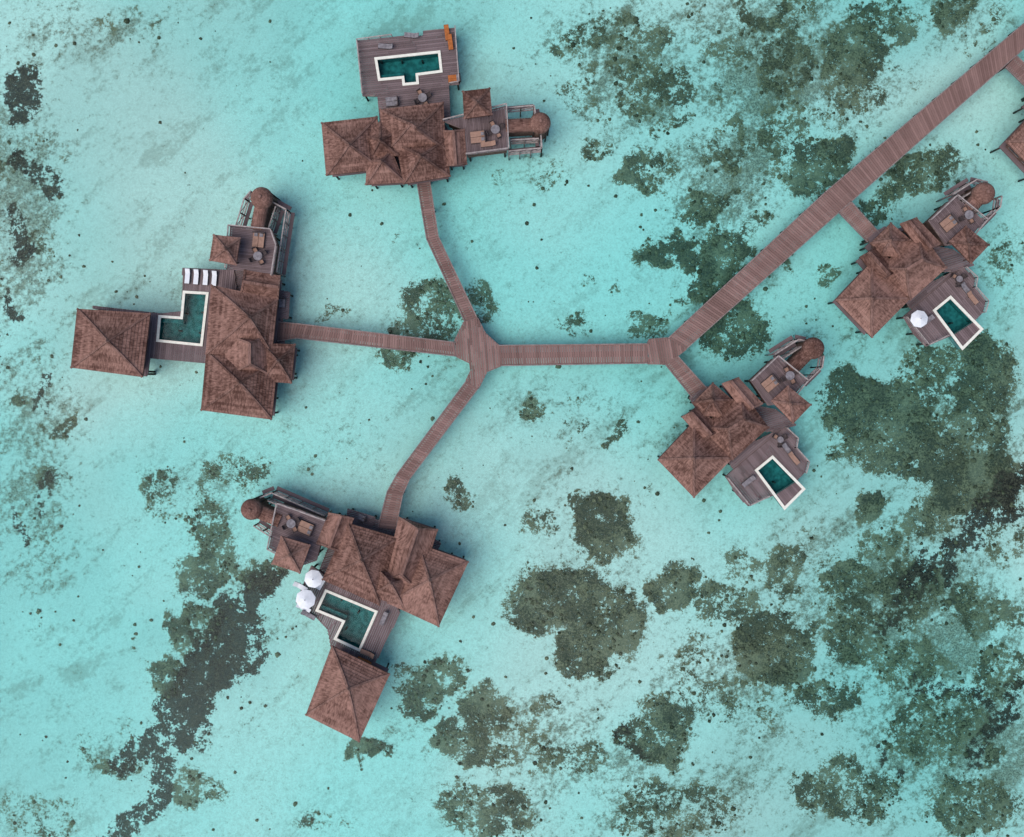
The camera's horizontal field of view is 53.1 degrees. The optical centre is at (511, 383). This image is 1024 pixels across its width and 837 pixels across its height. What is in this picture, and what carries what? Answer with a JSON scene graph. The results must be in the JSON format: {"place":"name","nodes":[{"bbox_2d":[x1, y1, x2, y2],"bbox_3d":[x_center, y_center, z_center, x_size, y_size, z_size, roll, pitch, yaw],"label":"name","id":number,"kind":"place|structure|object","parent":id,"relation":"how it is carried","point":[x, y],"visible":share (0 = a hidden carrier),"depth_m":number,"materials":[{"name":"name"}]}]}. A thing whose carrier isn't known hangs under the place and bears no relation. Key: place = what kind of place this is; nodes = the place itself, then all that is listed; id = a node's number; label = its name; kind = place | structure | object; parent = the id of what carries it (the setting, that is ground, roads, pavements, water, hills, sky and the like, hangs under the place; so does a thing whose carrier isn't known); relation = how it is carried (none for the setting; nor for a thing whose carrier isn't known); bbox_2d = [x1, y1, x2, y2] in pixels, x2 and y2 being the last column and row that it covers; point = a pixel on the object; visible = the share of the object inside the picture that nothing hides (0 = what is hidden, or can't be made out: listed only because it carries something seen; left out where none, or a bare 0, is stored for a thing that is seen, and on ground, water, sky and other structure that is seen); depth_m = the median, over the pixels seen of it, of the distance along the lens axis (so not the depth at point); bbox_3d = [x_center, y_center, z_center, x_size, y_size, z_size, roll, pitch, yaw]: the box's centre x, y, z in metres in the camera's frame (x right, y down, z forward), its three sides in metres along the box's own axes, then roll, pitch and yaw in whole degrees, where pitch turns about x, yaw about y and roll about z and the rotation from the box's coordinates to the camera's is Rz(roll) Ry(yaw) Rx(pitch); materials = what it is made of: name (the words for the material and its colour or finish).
{"place":"outdoors","nodes":[
{"label":"outdoors","id":0,"kind":"place"},
{"bbox_2d":[357,513,366,521],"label":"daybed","id":1,"kind":"object","parent":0,"point":[361,517],"visible":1,"depth_m":128.18,"materials":[{"name":"grey fabric"}]},
{"bbox_2d":[0,0,1023,836],"bbox_3d":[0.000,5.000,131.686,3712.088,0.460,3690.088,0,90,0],"label":"seabed","id":2,"kind":"structure","parent":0,"point":[226,104],"depth_m":131.71,"materials":[{"name":"teal sand"}]},
{"bbox_2d":[70,187,299,419],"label":"overwater villa","id":3,"kind":"object","parent":2,"relation":"on","point":[247,360],"visible":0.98,"depth_m":125.34,"materials":[{"name":"brown wood"}]},
{"bbox_2d":[156,291,208,345],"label":"swimming pool","id":4,"kind":"structure","parent":3,"relation":"in","point":[192,324],"depth_m":129.90,"materials":[{"name":"liquid"}]},
{"bbox_2d":[184,268,190,283],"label":"sun lounger","id":5,"kind":"object","parent":3,"relation":"on","point":[187,275],"visible":1,"depth_m":128.08,"materials":[{"name":"white fabric"}]},
{"bbox_2d":[193,269,199,284],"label":"sun lounger","id":6,"kind":"object","parent":3,"relation":"on","point":[196,277],"visible":1,"depth_m":128.08,"materials":[{"name":"white fabric"}]},
{"bbox_2d":[203,270,208,284],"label":"sun lounger","id":7,"kind":"object","parent":3,"relation":"on","point":[205,277],"visible":1,"depth_m":128.08,"materials":[{"name":"white fabric"}]},
{"bbox_2d":[211,271,216,285],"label":"sun lounger","id":8,"kind":"object","parent":3,"relation":"on","point":[214,278],"visible":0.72,"depth_m":128.08,"materials":[{"name":"white fabric"}]},
{"bbox_2d":[253,251,261,259],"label":"round table","id":9,"kind":"object","parent":3,"relation":"on","point":[257,255],"visible":1,"depth_m":125.05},
{"bbox_2d":[252,231,265,247],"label":"daybed","id":10,"kind":"object","parent":3,"relation":"on","point":[258,240],"visible":1,"depth_m":125.38,"materials":[{"name":"beige fabric"}]},
{"bbox_2d":[279,298,285,307],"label":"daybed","id":11,"kind":"object","parent":3,"relation":"on","point":[282,302],"visible":0.98,"depth_m":128.18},
{"bbox_2d":[241,486,468,741],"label":"overwater villa","id":12,"kind":"object","parent":2,"relation":"on","point":[407,565],"visible":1,"depth_m":125.26,"materials":[{"name":"brown wood"}]},
{"bbox_2d":[286,519,294,527],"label":"round table","id":13,"kind":"object","parent":12,"relation":"on","point":[290,523],"visible":1,"depth_m":125.05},
{"bbox_2d":[293,581,308,589],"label":"sun lounger","id":14,"kind":"object","parent":12,"relation":"on","point":[299,585],"visible":0.79,"depth_m":128.08,"materials":[{"name":"white fabric"}]},
{"bbox_2d":[296,604,310,612],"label":"sun lounger","id":15,"kind":"object","parent":12,"relation":"on","point":[307,610],"visible":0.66,"depth_m":128.08,"materials":[{"name":"white fabric"}]},
{"bbox_2d":[296,589,315,608],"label":"parasol","id":16,"kind":"object","parent":12,"relation":"on","point":[305,598],"visible":1,"depth_m":126.04,"materials":[{"name":"white fabric"}]},
{"bbox_2d":[297,519,315,536],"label":"daybed","id":17,"kind":"object","parent":12,"relation":"on","point":[305,527],"visible":1,"depth_m":125.38,"materials":[{"name":"beige fabric"}]},
{"bbox_2d":[300,610,315,620],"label":"sun lounger","id":18,"kind":"object","parent":12,"relation":"on","point":[308,615],"visible":1,"depth_m":128.08,"materials":[{"name":"white fabric"}]},
{"bbox_2d":[304,570,322,587],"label":"parasol","id":19,"kind":"object","parent":12,"relation":"on","point":[313,578],"visible":1,"depth_m":126.03,"materials":[{"name":"white fabric"}]},
{"bbox_2d":[316,580,324,589],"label":"sun lounger","id":20,"kind":"object","parent":12,"relation":"on","point":[319,587],"visible":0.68,"depth_m":128.08,"materials":[{"name":"white fabric"}]},
{"bbox_2d":[315,589,377,651],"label":"swimming pool","id":21,"kind":"structure","parent":12,"relation":"in","point":[344,612],"depth_m":129.90,"materials":[{"name":"liquid"}]},
{"bbox_2d":[358,656,371,663],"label":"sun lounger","id":22,"kind":"object","parent":12,"relation":"on","point":[363,659],"visible":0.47,"depth_m":128.08,"materials":[{"name":"brown wood"}]},
{"bbox_2d":[359,648,374,658],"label":"sun lounger","id":23,"kind":"object","parent":12,"relation":"on","point":[370,654],"visible":1,"depth_m":128.08,"materials":[{"name":"brown wood"}]},
{"bbox_2d":[379,611,387,625],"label":"sun lounger","id":24,"kind":"object","parent":12,"relation":"on","point":[383,618],"visible":1,"depth_m":128.08,"materials":[{"name":"white fabric"}]},
{"bbox_2d":[321,25,550,188],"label":"overwater villa","id":25,"kind":"object","parent":2,"relation":"on","point":[419,143],"visible":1,"depth_m":125.55,"materials":[{"name":"brown wood"}]},
{"bbox_2d":[378,43,392,49],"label":"sun lounger","id":26,"kind":"object","parent":25,"relation":"on","point":[384,46],"visible":1,"depth_m":128.08,"materials":[{"name":"grey fabric"}]},
{"bbox_2d":[385,95,398,106],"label":"daybed","id":27,"kind":"object","parent":25,"relation":"on","point":[392,101],"visible":1,"depth_m":128.08,"materials":[{"name":"grey fabric"}]},
{"bbox_2d":[374,50,442,87],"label":"swimming pool","id":28,"kind":"structure","parent":25,"relation":"in","point":[411,69],"depth_m":129.90,"materials":[{"name":"liquid"}]},
{"bbox_2d":[404,32,418,38],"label":"sun lounger","id":29,"kind":"object","parent":25,"relation":"on","point":[411,35],"visible":1,"depth_m":128.08,"materials":[{"name":"grey fabric"}]},
{"bbox_2d":[418,93,426,101],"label":"round table","id":30,"kind":"object","parent":25,"relation":"on","point":[422,97],"visible":1,"depth_m":127.75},
{"bbox_2d":[444,24,449,40],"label":"sun lounger","id":31,"kind":"object","parent":25,"relation":"on","point":[446,28],"visible":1,"depth_m":128.08,"materials":[{"name":"orange fabric"}]},
{"bbox_2d":[447,34,453,49],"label":"sun lounger","id":32,"kind":"object","parent":25,"relation":"on","point":[450,43],"visible":1,"depth_m":128.08,"materials":[{"name":"orange fabric"}]},
{"bbox_2d":[448,73,460,83],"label":"daybed","id":33,"kind":"object","parent":25,"relation":"on","point":[451,78],"visible":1,"depth_m":128.08,"materials":[{"name":"orange fabric"}]},
{"bbox_2d":[470,129,485,143],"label":"daybed","id":34,"kind":"object","parent":25,"relation":"on","point":[476,137],"visible":1,"depth_m":125.38,"materials":[{"name":"beige fabric"}]},
{"bbox_2d":[481,140,495,147],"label":"sun lounger","id":35,"kind":"object","parent":25,"relation":"on","point":[489,143],"visible":1,"depth_m":125.38,"materials":[{"name":"beige fabric"}]},
{"bbox_2d":[491,125,499,133],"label":"round table","id":36,"kind":"object","parent":25,"relation":"on","point":[495,129],"visible":1,"depth_m":125.05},
{"bbox_2d":[0,0,1023,836],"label":"coral reef","id":37,"kind":"object","parent":2,"relation":"on","point":[600,498],"visible":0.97,"depth_m":131.58},
{"bbox_2d":[277,23,1023,528],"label":"boardwalk","id":38,"kind":"structure","parent":2,"relation":"on","point":[933,113],"depth_m":128.70,"materials":[{"name":"brown wood"}]},
{"bbox_2d":[827,177,1002,345],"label":"overwater villa","id":39,"kind":"object","parent":2,"relation":"on","point":[903,266],"visible":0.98,"depth_m":125.48,"materials":[{"name":"brown wood"}]},
{"bbox_2d":[910,310,927,327],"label":"parasol","id":40,"kind":"object","parent":39,"relation":"on","point":[918,318],"visible":1,"depth_m":126.04,"materials":[{"name":"white fabric"}]},
{"bbox_2d":[922,314,934,327],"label":"sun lounger","id":41,"kind":"object","parent":39,"relation":"on","point":[931,317],"visible":0.51,"depth_m":128.00,"materials":[{"name":"grey fabric"}]},
{"bbox_2d":[938,213,959,232],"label":"daybed","id":42,"kind":"object","parent":39,"relation":"on","point":[948,222],"visible":1,"depth_m":125.38,"materials":[{"name":"beige fabric"}]},
{"bbox_2d":[932,295,982,349],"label":"swimming pool","id":43,"kind":"structure","parent":39,"relation":"in","point":[950,308],"depth_m":129.49,"materials":[{"name":"liquid"}]},
{"bbox_2d":[955,276,962,281],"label":"round table","id":44,"kind":"object","parent":39,"relation":"on","point":[958,278],"visible":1,"depth_m":127.75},
{"bbox_2d":[961,282,969,293],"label":"sun lounger","id":45,"kind":"object","parent":39,"relation":"on","point":[965,288],"visible":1,"depth_m":128.08,"materials":[{"name":"grey fabric"}]},
{"bbox_2d":[964,210,973,218],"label":"round table","id":46,"kind":"object","parent":39,"relation":"on","point":[968,214],"visible":1,"depth_m":125.05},
{"bbox_2d":[967,290,978,304],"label":"sun lounger","id":47,"kind":"object","parent":39,"relation":"on","point":[973,299],"visible":1,"depth_m":128.08,"materials":[{"name":"beige fabric"}]},
{"bbox_2d":[990,98,1023,181],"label":"overwater villa","id":48,"kind":"object","parent":2,"relation":"on","point":[1011,146],"visible":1,"depth_m":126.12,"materials":[{"name":"brown wood"}]},
{"label":"sea water","id":49,"kind":"structure","parent":0,"visible":0},
{"bbox_2d":[657,335,824,506],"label":"overwater villa","id":50,"kind":"object","parent":49,"relation":"in","point":[701,452],"visible":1,"depth_m":125.45,"materials":[{"name":"brown wood"}]},
{"bbox_2d":[741,475,755,487],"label":"sun lounger","id":51,"kind":"object","parent":50,"relation":"on","point":[746,482],"visible":1,"depth_m":128.08,"materials":[{"name":"white fabric"}]},
{"bbox_2d":[760,374,780,392],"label":"daybed","id":52,"kind":"object","parent":50,"relation":"on","point":[770,383],"visible":1,"depth_m":125.38,"materials":[{"name":"beige fabric"}]},
{"bbox_2d":[753,455,804,509],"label":"swimming pool","id":53,"kind":"structure","parent":50,"relation":"in","point":[768,471],"depth_m":129.90,"materials":[{"name":"liquid"}]},
{"bbox_2d":[777,436,783,442],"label":"round table","id":54,"kind":"object","parent":50,"relation":"on","point":[780,439],"visible":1,"depth_m":127.75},
{"bbox_2d":[782,442,793,453],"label":"sun lounger","id":55,"kind":"object","parent":50,"relation":"on","point":[787,449],"visible":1,"depth_m":128.08,"materials":[{"name":"grey fabric"}]},
{"bbox_2d":[786,371,794,379],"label":"round table","id":56,"kind":"object","parent":50,"relation":"on","point":[790,375],"visible":1,"depth_m":125.05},
{"bbox_2d":[788,451,799,464],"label":"sun lounger","id":57,"kind":"object","parent":50,"relation":"on","point":[795,460],"visible":1,"depth_m":128.08,"materials":[{"name":"fabric"}]}
]}

